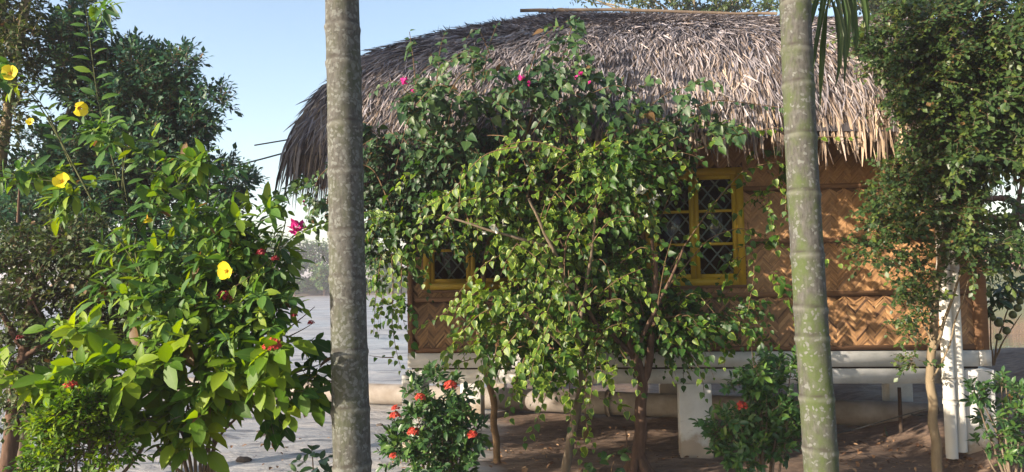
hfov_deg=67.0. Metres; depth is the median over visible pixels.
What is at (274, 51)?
sky
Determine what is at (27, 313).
broadleaf tree
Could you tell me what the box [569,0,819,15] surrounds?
feathery tree
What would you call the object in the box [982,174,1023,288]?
leaning tree
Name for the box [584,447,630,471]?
seedling
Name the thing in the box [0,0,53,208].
broadleaf tree
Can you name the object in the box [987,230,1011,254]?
tree
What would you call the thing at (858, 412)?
low wall
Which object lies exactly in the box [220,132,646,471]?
bougainvillea
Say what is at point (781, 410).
ixora bush
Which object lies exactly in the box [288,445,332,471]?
seedling
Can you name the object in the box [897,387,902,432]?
stake
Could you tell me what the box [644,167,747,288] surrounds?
window
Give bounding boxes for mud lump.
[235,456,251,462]
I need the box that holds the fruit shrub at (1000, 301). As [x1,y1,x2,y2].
[986,271,1023,365]
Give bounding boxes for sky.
[0,0,1023,285]
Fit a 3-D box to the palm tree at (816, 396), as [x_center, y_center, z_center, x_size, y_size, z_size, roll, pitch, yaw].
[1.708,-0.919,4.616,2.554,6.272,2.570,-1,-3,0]
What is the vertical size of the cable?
0.268 m
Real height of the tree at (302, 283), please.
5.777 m
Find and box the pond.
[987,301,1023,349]
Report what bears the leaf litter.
on the ground
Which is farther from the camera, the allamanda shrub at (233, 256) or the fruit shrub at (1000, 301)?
the fruit shrub at (1000, 301)
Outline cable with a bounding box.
[837,407,939,433]
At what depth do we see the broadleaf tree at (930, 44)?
7.18 m
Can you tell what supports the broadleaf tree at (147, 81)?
on the ground
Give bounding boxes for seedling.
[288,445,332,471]
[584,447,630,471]
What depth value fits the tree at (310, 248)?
112.67 m
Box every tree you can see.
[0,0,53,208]
[0,0,269,468]
[0,189,201,471]
[25,261,81,285]
[255,229,301,274]
[281,257,313,295]
[287,238,328,272]
[307,261,328,295]
[324,0,371,471]
[365,241,391,279]
[369,258,405,293]
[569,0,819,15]
[766,0,881,471]
[811,0,978,17]
[826,0,1023,471]
[926,0,1023,297]
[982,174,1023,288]
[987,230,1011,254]
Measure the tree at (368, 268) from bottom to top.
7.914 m
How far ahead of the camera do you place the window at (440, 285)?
8.89 m
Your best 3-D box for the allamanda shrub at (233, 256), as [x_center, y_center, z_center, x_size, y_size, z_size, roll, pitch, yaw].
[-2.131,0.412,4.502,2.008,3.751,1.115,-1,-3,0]
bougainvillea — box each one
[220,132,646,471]
[272,15,782,463]
[512,102,858,471]
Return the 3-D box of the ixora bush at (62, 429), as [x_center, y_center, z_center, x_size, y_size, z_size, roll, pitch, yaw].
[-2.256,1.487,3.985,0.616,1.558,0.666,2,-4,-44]
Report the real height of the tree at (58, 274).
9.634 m
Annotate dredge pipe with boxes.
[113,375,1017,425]
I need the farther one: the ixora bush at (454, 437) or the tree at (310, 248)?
the tree at (310, 248)
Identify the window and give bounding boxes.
[422,179,518,292]
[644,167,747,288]
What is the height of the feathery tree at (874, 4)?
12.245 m
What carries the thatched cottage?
on the ground
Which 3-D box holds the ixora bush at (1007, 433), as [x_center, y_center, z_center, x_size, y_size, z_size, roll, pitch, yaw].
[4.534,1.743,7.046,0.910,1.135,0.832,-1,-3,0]
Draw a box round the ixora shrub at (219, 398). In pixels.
[0,248,330,471]
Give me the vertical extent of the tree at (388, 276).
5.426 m
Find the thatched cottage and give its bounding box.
[231,6,1023,458]
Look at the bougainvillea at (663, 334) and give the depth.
7.57 m
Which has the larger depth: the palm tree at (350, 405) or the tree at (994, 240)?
the tree at (994, 240)
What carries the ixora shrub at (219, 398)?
on the ground
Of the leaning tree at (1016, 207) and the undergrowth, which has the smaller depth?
the leaning tree at (1016, 207)
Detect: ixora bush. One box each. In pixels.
[2,375,153,471]
[373,360,492,471]
[689,343,801,471]
[958,366,1023,471]
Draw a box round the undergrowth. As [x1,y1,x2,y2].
[0,276,406,299]
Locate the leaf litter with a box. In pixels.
[225,425,1021,471]
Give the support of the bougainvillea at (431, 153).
on the ground
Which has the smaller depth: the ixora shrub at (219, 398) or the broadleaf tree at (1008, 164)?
the ixora shrub at (219, 398)
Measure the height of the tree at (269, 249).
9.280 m
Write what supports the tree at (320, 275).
on the ground
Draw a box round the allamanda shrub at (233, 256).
[0,0,315,471]
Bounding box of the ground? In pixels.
[0,270,1023,471]

